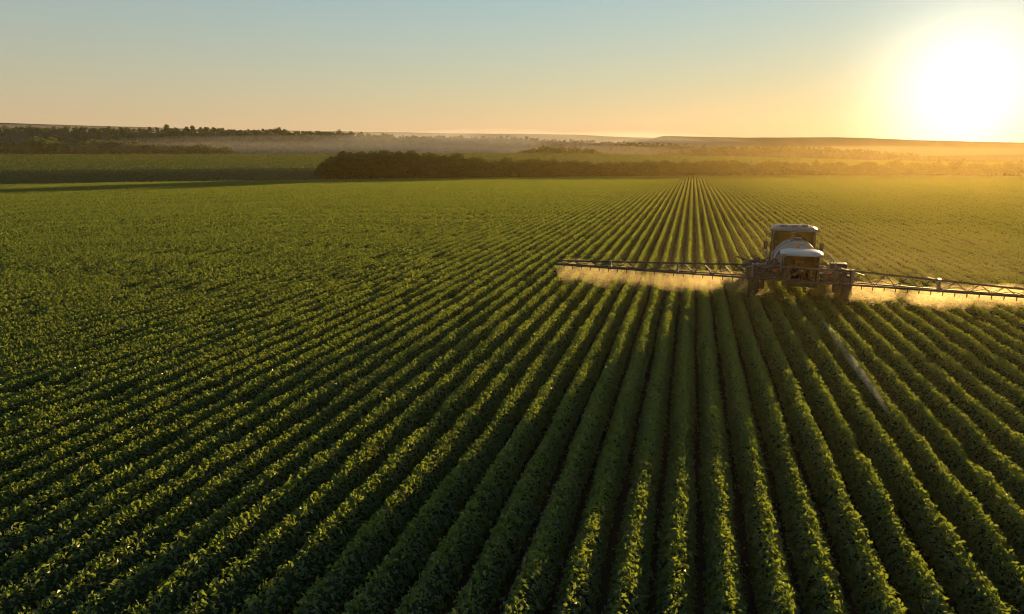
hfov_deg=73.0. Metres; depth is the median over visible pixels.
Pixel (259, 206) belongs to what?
crop row
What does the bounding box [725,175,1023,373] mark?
crop row
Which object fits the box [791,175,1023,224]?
crop row
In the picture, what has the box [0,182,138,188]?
crop row
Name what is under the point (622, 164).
bush
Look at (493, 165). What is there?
bush
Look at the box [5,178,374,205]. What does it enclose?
crop row
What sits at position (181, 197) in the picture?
crop row
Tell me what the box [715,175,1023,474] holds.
crop row
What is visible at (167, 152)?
tree
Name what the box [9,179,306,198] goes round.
crop row
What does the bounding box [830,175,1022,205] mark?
crop row
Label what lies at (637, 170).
bush
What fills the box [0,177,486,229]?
crop row
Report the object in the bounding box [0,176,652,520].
crop row
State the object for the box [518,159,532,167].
bush
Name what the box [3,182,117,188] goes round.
crop row
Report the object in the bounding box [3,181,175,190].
crop row
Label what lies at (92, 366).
crop row
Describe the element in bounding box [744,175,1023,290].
crop row
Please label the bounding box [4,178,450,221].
crop row
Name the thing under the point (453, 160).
broadleaf tree
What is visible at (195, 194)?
crop row
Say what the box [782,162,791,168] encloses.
bush
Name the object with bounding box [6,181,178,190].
crop row
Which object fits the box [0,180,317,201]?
crop row
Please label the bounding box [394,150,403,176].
broadleaf tree
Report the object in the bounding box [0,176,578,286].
crop row
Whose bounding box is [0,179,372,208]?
crop row
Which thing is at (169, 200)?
crop row
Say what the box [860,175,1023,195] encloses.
crop row
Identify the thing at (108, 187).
crop row
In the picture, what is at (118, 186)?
crop row
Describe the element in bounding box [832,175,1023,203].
crop row
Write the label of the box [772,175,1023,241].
crop row
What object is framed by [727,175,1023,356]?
crop row
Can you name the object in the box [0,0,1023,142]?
sky
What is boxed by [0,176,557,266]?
crop row
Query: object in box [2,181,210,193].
crop row
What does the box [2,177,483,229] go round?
crop row
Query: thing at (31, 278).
crop row
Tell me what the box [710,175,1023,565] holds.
crop row
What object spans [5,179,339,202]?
crop row
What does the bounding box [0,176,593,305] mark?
crop row
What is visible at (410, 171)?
broadleaf tree
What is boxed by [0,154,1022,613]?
ground
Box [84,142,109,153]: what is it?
tree
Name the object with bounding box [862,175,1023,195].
crop row
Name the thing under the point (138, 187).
crop row
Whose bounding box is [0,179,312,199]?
crop row
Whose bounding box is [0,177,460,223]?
crop row
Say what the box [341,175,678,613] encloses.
crop row
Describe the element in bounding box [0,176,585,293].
crop row
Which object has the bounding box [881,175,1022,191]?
crop row
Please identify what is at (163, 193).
crop row
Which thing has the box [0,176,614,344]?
crop row
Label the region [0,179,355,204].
crop row
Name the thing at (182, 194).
crop row
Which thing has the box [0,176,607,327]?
crop row
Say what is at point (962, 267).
crop row
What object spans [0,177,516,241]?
crop row
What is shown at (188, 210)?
crop row
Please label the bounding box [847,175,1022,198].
crop row
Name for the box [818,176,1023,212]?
crop row
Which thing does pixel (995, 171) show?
bush
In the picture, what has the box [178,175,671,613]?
crop row
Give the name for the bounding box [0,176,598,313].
crop row
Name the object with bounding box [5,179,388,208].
crop row
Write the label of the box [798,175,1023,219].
crop row
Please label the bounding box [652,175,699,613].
crop row
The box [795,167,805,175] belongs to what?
bush
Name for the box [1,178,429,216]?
crop row
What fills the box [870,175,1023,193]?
crop row
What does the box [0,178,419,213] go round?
crop row
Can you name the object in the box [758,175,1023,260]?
crop row
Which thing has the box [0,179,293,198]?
crop row
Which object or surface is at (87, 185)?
crop row
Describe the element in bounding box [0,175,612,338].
crop row
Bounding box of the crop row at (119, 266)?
[0,177,579,291]
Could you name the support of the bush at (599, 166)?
on the ground at (652, 590)
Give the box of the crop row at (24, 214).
[0,178,434,216]
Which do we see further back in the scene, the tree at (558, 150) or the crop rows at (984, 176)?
the tree at (558, 150)
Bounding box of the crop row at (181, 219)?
[0,177,519,242]
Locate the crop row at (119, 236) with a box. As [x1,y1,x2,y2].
[0,177,538,254]
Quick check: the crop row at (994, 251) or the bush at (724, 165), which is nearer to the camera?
the crop row at (994, 251)
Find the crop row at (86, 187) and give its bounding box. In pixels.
[0,181,197,191]
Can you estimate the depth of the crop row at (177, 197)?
106.51 m
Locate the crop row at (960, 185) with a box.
[873,175,1023,192]
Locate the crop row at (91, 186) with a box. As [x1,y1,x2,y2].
[0,181,185,191]
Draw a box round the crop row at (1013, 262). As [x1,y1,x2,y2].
[753,175,1023,268]
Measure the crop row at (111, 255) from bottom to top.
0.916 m
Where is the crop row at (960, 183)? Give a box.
[884,175,1023,190]
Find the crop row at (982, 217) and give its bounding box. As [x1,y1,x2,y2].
[786,175,1023,228]
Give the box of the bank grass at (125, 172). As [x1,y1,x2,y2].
[0,166,924,184]
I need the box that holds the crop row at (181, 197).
[0,178,409,212]
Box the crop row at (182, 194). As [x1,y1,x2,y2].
[1,178,386,208]
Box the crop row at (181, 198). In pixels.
[1,178,422,214]
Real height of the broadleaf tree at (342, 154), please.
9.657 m
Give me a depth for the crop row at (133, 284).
41.02 m
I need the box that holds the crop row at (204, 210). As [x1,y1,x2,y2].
[1,177,499,234]
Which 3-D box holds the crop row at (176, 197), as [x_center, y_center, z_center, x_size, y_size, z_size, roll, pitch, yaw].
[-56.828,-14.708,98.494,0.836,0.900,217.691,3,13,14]
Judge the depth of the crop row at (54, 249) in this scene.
62.37 m
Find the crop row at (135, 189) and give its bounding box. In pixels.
[7,180,290,197]
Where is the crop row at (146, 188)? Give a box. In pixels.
[0,179,280,196]
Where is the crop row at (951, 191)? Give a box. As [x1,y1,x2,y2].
[836,175,1022,201]
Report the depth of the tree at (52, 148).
571.38 m
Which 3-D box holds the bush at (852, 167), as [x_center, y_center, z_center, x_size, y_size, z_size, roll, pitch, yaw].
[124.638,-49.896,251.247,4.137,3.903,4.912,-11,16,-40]
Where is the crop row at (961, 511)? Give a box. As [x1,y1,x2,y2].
[708,175,1023,613]
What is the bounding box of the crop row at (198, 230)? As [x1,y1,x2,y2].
[0,177,545,263]
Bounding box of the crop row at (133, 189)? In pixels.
[1,179,290,197]
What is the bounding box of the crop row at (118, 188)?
[1,180,251,195]
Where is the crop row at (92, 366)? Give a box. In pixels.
[0,176,633,407]
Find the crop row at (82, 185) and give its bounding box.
[0,181,159,189]
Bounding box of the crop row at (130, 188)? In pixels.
[3,180,274,196]
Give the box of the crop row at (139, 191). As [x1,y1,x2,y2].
[0,179,328,200]
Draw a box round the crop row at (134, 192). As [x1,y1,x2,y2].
[4,180,313,201]
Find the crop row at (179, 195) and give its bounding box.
[2,179,389,209]
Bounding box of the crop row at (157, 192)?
[4,179,340,202]
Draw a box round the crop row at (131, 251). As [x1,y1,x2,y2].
[0,176,568,274]
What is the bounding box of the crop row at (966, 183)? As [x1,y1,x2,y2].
[892,175,1022,188]
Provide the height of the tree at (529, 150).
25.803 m
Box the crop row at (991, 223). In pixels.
[781,175,1023,232]
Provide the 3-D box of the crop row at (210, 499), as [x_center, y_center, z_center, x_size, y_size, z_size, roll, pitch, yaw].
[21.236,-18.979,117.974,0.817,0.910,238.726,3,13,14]
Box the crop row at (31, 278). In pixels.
[0,176,581,288]
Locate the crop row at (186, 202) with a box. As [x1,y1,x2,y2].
[1,178,445,219]
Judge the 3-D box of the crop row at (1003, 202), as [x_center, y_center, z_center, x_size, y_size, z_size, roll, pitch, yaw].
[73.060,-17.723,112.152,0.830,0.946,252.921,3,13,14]
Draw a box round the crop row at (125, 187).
[0,181,236,194]
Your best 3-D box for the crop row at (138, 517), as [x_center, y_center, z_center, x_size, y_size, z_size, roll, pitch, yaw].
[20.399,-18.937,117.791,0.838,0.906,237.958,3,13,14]
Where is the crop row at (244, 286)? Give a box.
[0,176,621,365]
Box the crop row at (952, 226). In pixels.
[764,175,1023,249]
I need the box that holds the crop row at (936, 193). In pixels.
[821,175,1023,207]
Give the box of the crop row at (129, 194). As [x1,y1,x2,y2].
[0,179,343,203]
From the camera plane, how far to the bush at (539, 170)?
228.69 m
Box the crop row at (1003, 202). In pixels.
[824,175,1023,206]
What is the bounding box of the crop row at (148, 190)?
[5,179,319,200]
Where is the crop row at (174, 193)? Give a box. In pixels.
[0,178,368,205]
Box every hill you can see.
[0,131,469,154]
[397,138,729,154]
[663,148,1019,162]
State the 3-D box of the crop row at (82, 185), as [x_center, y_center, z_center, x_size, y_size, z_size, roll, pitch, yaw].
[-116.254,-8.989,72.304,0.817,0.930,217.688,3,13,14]
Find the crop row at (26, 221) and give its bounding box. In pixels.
[1,178,458,224]
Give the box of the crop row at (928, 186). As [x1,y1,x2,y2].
[842,175,1023,199]
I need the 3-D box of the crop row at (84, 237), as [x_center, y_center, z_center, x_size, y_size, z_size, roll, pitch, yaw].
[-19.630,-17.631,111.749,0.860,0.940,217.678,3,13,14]
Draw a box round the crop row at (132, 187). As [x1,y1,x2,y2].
[0,180,256,195]
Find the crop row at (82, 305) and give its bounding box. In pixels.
[0,176,609,333]
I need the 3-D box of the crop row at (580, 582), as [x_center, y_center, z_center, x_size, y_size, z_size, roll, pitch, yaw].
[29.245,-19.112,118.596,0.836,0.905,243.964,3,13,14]
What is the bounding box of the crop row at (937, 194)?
[817,175,1023,209]
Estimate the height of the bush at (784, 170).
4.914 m
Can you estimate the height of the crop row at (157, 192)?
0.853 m
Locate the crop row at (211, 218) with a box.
[0,177,525,247]
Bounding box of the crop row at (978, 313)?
[729,175,1023,345]
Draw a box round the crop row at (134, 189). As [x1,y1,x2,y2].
[1,179,298,198]
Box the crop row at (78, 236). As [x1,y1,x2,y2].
[0,177,528,249]
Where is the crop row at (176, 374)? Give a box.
[0,176,644,461]
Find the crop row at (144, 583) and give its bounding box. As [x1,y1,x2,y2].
[72,175,666,613]
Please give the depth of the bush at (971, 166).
241.61 m
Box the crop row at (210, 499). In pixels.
[18,175,664,613]
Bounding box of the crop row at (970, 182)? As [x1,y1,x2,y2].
[897,175,1021,187]
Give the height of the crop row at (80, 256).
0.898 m
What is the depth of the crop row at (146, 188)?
144.56 m
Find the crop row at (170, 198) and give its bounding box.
[0,178,415,214]
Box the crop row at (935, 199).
[805,175,1023,216]
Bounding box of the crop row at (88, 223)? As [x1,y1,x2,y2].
[0,177,493,234]
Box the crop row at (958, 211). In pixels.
[788,175,1023,226]
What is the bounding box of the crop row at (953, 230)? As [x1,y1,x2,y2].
[766,176,1023,253]
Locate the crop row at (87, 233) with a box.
[0,177,521,245]
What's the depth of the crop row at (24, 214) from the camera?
100.79 m
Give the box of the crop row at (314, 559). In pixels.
[230,175,673,613]
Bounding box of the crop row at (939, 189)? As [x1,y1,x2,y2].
[837,175,1023,201]
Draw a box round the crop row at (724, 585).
[694,175,749,613]
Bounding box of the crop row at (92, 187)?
[15,182,185,191]
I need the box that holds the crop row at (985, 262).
[748,175,1023,277]
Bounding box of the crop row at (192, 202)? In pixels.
[0,177,451,221]
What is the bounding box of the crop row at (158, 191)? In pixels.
[2,179,331,201]
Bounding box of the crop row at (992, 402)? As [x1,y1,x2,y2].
[718,175,1023,443]
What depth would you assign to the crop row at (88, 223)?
83.19 m
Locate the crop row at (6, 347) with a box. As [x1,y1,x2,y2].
[0,176,619,358]
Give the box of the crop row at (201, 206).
[0,177,479,228]
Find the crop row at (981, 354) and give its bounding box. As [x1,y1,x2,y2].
[723,175,1023,398]
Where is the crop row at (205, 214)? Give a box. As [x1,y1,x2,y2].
[0,177,510,241]
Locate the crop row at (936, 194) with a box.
[819,175,1022,209]
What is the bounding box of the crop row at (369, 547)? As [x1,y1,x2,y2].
[288,175,676,613]
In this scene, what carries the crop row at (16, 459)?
on the ground at (652, 590)
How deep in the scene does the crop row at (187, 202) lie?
97.11 m
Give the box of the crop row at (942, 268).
[736,175,1023,316]
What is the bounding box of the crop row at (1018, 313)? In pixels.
[734,175,1023,324]
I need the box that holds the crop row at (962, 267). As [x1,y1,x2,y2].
[741,175,1023,298]
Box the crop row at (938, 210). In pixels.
[783,175,1023,230]
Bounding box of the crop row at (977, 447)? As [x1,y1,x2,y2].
[713,175,1023,511]
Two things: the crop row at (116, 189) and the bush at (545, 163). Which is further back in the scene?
the bush at (545, 163)
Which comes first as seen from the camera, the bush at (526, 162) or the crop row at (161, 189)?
the crop row at (161, 189)
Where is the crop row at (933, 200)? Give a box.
[800,175,1023,218]
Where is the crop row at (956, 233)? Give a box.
[760,175,1023,255]
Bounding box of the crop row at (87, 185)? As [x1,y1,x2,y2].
[1,181,166,190]
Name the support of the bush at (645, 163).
on the ground at (652, 590)
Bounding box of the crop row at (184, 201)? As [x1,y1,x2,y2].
[3,178,432,217]
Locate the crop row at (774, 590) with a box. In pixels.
[696,175,803,613]
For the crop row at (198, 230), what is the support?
on the ground at (652, 590)
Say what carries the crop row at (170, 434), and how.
on the ground at (652, 590)
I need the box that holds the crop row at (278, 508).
[115,175,669,613]
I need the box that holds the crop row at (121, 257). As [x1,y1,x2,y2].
[0,176,576,283]
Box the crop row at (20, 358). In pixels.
[0,176,624,371]
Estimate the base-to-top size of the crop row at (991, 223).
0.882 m
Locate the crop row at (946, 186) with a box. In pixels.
[854,175,1020,196]
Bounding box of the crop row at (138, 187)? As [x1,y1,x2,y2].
[21,180,272,194]
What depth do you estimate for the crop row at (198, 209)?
80.77 m
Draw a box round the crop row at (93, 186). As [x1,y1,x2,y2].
[3,181,190,191]
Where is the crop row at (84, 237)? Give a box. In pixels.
[0,177,533,251]
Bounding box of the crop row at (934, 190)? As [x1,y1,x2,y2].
[834,175,1023,203]
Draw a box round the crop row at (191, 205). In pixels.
[0,177,468,225]
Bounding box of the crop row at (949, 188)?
[846,175,1023,198]
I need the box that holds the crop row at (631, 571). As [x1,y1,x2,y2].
[601,175,690,613]
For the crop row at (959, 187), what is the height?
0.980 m
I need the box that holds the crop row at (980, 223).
[779,175,1023,234]
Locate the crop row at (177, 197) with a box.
[3,178,412,213]
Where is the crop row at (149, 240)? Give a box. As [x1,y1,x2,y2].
[0,177,550,264]
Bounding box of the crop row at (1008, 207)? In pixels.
[814,175,1023,210]
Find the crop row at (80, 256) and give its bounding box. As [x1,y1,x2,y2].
[0,177,558,270]
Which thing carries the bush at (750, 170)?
on the ground at (652, 590)
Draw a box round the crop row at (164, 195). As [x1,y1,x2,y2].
[0,178,390,209]
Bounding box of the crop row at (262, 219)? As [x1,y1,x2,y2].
[0,177,547,261]
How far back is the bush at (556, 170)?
232.10 m
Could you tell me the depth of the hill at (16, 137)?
752.89 m
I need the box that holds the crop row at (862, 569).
[701,175,907,613]
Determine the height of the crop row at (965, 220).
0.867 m
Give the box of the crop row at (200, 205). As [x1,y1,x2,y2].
[0,179,460,227]
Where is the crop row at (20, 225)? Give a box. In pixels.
[2,177,481,228]
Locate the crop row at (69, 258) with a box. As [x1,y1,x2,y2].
[0,176,565,272]
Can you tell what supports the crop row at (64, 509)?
on the ground at (652, 590)
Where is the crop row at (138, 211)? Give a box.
[0,178,468,226]
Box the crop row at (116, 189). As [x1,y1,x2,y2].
[6,180,269,196]
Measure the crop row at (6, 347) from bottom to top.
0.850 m
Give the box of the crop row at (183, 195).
[0,178,398,210]
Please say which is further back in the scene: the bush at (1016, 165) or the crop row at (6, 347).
the bush at (1016, 165)
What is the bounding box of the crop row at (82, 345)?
[0,176,627,381]
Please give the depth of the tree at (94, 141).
590.00 m
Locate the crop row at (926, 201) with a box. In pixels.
[795,175,1023,221]
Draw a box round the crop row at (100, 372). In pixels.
[0,176,637,422]
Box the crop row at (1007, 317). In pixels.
[731,175,1023,336]
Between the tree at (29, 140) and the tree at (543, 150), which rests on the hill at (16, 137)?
the tree at (29, 140)
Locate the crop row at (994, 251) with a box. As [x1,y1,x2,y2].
[755,175,1023,264]
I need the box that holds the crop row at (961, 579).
[706,175,1017,613]
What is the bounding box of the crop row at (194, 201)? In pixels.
[1,178,441,220]
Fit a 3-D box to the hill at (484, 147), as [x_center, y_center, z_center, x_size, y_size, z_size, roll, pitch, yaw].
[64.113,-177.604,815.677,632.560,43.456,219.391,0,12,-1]
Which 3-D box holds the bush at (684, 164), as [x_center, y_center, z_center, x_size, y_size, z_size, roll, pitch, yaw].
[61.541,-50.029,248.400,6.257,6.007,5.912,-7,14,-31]
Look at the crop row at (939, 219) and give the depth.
73.26 m
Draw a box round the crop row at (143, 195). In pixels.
[0,179,364,207]
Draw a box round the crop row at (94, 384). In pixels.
[0,175,639,433]
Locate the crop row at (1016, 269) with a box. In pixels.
[751,175,1023,275]
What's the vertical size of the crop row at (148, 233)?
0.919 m
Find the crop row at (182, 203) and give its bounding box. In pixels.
[0,178,451,221]
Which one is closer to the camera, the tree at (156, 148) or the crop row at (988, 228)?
the crop row at (988, 228)
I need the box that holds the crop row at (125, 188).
[3,180,263,195]
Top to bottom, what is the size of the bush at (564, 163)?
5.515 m
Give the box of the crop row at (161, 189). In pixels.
[1,179,324,200]
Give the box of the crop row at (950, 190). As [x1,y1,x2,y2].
[840,175,1023,201]
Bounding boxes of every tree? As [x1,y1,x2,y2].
[6,144,41,153]
[20,136,44,143]
[27,140,50,153]
[43,141,62,153]
[45,137,63,143]
[56,146,71,154]
[69,147,83,154]
[80,143,100,153]
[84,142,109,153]
[90,139,105,143]
[98,140,120,153]
[108,144,126,154]
[117,141,141,153]
[131,144,153,154]
[139,143,164,153]
[157,143,184,151]
[160,147,175,153]
[163,124,169,131]
[168,146,185,154]
[176,146,191,154]
[186,144,208,154]
[197,143,214,153]
[203,146,233,154]
[314,159,338,179]
[328,156,346,178]
[337,151,360,178]
[343,151,368,178]
[359,152,378,178]
[367,151,388,178]
[381,150,404,178]
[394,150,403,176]
[397,150,416,177]
[408,153,429,178]
[420,152,435,178]
[432,155,449,177]
[443,153,460,177]
[449,154,467,166]
[517,148,538,153]
[529,148,549,153]
[537,145,553,150]
[548,146,567,153]
[554,146,575,153]
[569,147,580,153]
[581,147,602,154]
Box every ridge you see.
[0,123,652,142]
[614,136,1023,161]
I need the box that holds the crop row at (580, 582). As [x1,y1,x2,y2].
[551,175,688,613]
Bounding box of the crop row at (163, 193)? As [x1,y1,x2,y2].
[5,178,366,205]
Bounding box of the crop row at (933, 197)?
[807,175,1022,214]
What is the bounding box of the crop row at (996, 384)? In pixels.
[720,175,1023,419]
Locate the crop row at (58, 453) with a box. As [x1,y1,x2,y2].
[0,176,649,501]
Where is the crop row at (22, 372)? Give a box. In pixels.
[0,176,629,390]
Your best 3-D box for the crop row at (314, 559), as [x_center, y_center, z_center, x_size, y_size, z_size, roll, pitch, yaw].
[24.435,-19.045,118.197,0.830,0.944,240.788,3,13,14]
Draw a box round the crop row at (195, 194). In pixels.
[1,178,406,210]
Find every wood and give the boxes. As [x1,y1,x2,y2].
[0,125,467,154]
[355,135,754,154]
[652,145,1023,163]
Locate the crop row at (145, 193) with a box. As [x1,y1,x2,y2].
[0,179,349,204]
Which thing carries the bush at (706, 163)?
on the ground at (652, 590)
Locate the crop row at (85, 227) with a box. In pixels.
[0,177,508,239]
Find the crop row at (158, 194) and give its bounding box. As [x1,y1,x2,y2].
[6,179,356,204]
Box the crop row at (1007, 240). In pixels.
[768,175,1023,246]
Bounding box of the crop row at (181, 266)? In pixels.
[0,176,596,308]
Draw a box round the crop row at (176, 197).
[2,178,407,211]
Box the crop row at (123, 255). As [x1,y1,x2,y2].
[0,176,572,279]
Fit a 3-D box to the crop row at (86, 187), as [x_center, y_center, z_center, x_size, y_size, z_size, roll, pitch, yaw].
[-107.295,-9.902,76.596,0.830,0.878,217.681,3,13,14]
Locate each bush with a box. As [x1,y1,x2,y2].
[457,164,478,177]
[467,157,482,164]
[468,162,487,177]
[478,156,487,165]
[479,164,495,177]
[486,160,504,177]
[495,165,509,176]
[499,157,514,171]
[507,164,519,177]
[513,160,526,173]
[513,165,529,177]
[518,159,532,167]
[524,167,537,176]
[526,158,542,168]
[528,164,545,177]
[539,160,551,169]
[543,166,554,176]
[548,158,560,169]
[551,164,561,176]
[558,165,569,176]
[559,161,572,168]
[572,161,583,168]
[577,166,591,176]
[582,161,593,169]
[589,166,600,175]
[593,162,604,172]
[602,161,614,174]
[612,161,628,170]
[612,164,624,176]
[623,161,632,170]
[623,167,633,175]
[631,166,643,175]
[641,159,650,168]
[647,160,660,174]
[658,159,672,173]
[663,165,676,175]
[677,159,690,168]
[681,166,697,176]
[688,164,704,176]
[700,160,710,169]
[707,168,715,175]
[708,160,720,171]
[718,159,732,170]
[723,166,738,175]
[728,160,742,167]
[744,167,755,175]
[753,166,764,175]
[777,165,792,175]
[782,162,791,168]
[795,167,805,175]
[806,166,818,175]
[808,161,821,168]
[816,165,827,175]
[825,165,835,174]
[829,161,843,166]
[849,164,860,171]
[854,166,867,175]
[857,161,871,167]
[882,161,894,171]
[890,160,905,171]
[904,167,915,175]
[932,167,943,175]
[948,160,965,166]
[950,165,966,175]
[967,163,979,171]
[980,166,991,175]
[989,168,1000,175]
[997,167,1010,175]
[1014,163,1020,173]
[1016,167,1023,175]
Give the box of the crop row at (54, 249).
[0,177,544,259]
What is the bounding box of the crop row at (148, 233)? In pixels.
[0,177,541,257]
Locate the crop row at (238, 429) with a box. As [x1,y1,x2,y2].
[0,175,659,602]
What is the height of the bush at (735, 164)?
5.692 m
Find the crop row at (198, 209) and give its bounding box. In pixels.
[0,177,491,233]
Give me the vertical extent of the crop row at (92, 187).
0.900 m
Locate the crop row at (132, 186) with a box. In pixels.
[2,180,252,194]
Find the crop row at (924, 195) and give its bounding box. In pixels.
[809,175,1022,212]
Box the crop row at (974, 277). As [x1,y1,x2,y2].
[739,175,1023,305]
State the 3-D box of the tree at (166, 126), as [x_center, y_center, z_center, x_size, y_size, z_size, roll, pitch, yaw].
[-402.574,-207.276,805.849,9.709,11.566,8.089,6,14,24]
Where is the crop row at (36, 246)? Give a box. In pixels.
[0,177,537,254]
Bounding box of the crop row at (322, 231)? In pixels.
[0,176,591,301]
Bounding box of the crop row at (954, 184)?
[875,175,1022,192]
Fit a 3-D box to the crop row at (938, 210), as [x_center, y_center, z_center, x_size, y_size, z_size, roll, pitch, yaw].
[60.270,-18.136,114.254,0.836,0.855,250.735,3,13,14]
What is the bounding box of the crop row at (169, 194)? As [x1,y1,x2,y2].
[0,178,378,207]
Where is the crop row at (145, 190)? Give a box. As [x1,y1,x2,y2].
[4,179,308,199]
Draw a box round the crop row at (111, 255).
[0,176,569,277]
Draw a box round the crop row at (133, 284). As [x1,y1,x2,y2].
[0,176,600,318]
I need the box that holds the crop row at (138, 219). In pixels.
[1,178,495,236]
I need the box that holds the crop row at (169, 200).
[0,178,424,215]
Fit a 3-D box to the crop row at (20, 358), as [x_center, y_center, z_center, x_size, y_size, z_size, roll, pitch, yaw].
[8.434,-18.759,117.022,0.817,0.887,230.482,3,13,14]
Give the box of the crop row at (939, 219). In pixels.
[769,175,1023,243]
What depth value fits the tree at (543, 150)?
544.62 m
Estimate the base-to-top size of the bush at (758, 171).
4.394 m
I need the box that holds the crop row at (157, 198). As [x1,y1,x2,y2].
[3,178,400,210]
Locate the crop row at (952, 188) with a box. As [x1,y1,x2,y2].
[850,175,1023,198]
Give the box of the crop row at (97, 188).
[12,180,237,193]
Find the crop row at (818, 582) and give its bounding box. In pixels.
[699,175,850,613]
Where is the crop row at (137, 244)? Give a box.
[1,176,560,269]
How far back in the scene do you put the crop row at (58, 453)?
20.30 m
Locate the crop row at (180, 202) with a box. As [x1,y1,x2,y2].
[0,178,437,218]
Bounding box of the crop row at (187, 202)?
[0,178,440,219]
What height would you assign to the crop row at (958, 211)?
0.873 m
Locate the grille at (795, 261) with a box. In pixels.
[784,256,817,280]
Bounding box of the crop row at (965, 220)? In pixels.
[777,175,1023,237]
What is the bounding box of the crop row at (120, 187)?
[5,181,224,193]
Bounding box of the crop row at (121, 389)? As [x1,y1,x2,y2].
[0,175,641,449]
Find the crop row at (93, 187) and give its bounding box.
[5,182,198,192]
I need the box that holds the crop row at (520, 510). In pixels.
[445,175,683,613]
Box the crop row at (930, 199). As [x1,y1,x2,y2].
[802,175,1023,217]
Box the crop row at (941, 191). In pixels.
[828,175,1019,203]
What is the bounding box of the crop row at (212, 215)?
[0,177,517,243]
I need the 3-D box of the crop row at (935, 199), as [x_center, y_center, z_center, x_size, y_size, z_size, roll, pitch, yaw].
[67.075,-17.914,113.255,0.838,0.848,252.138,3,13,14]
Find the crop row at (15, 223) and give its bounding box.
[0,177,465,224]
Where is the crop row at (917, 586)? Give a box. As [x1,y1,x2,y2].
[703,175,954,613]
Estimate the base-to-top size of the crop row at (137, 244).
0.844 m
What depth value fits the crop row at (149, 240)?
60.01 m
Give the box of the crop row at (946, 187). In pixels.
[852,175,1023,197]
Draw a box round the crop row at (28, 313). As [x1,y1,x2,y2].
[0,176,604,323]
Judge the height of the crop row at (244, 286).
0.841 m
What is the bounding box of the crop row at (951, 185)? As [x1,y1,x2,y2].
[868,175,1021,193]
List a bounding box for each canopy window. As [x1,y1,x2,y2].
[773,231,792,249]
[795,232,813,245]
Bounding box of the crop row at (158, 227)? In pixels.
[0,177,532,249]
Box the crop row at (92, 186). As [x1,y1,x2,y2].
[7,181,189,191]
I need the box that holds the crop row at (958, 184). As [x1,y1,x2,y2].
[878,175,1023,191]
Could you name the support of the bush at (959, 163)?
on the ground at (652, 590)
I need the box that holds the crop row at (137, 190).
[1,179,314,200]
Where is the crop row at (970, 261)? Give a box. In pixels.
[746,175,1023,286]
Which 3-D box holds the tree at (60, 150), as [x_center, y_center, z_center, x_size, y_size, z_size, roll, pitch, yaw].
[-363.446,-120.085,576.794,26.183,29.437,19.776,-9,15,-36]
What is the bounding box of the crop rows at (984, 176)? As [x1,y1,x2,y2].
[0,175,1023,187]
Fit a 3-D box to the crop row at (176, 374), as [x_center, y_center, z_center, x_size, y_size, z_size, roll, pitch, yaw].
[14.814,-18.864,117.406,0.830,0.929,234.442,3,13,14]
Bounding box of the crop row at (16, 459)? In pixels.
[0,175,647,478]
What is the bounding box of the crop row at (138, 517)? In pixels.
[0,175,661,613]
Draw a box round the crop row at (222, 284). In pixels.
[0,176,616,351]
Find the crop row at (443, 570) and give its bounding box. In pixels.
[393,175,681,613]
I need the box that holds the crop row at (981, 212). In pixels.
[793,175,1023,222]
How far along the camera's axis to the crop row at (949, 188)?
134.47 m
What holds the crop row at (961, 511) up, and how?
on the ground at (652, 590)
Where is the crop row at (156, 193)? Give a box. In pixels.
[9,179,353,204]
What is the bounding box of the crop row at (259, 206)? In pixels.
[0,177,503,238]
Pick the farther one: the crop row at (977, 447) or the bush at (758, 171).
the bush at (758, 171)
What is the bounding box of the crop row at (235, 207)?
[0,177,498,236]
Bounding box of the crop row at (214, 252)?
[0,176,588,298]
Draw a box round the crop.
[0,153,1014,170]
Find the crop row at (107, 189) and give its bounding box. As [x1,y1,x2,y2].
[2,180,254,195]
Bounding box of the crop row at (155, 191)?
[1,179,335,202]
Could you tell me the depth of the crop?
331.84 m
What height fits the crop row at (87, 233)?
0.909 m
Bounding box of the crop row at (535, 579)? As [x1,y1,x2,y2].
[500,175,685,613]
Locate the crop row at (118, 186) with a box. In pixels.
[0,180,230,193]
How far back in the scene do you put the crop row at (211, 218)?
70.30 m
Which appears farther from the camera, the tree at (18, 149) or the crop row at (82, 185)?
the tree at (18, 149)
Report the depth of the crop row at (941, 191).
120.86 m
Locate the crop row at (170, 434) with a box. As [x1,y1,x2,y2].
[0,175,654,541]
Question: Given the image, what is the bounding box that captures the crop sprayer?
[557,222,1023,304]
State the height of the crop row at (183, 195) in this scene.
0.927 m
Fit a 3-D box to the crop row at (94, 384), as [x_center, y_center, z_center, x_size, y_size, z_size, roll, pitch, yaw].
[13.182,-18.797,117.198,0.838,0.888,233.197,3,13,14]
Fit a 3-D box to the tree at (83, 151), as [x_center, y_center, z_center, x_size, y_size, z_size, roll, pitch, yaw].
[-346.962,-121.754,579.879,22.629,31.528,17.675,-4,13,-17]
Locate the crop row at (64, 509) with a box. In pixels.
[0,175,656,573]
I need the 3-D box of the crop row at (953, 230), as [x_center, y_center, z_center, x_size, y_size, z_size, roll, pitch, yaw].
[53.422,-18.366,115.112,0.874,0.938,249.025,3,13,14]
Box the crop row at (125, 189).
[0,181,266,197]
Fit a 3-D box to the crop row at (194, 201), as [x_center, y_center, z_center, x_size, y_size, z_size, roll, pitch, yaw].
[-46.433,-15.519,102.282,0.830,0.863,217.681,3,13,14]
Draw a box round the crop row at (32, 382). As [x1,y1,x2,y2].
[0,176,632,400]
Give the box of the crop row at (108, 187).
[1,180,244,194]
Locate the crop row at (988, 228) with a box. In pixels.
[776,175,1023,239]
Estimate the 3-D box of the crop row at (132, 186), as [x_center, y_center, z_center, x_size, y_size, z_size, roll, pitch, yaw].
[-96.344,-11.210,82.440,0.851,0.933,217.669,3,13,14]
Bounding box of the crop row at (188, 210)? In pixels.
[0,178,481,231]
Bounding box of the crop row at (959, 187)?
[858,175,1022,195]
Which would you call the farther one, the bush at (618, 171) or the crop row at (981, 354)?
the bush at (618, 171)

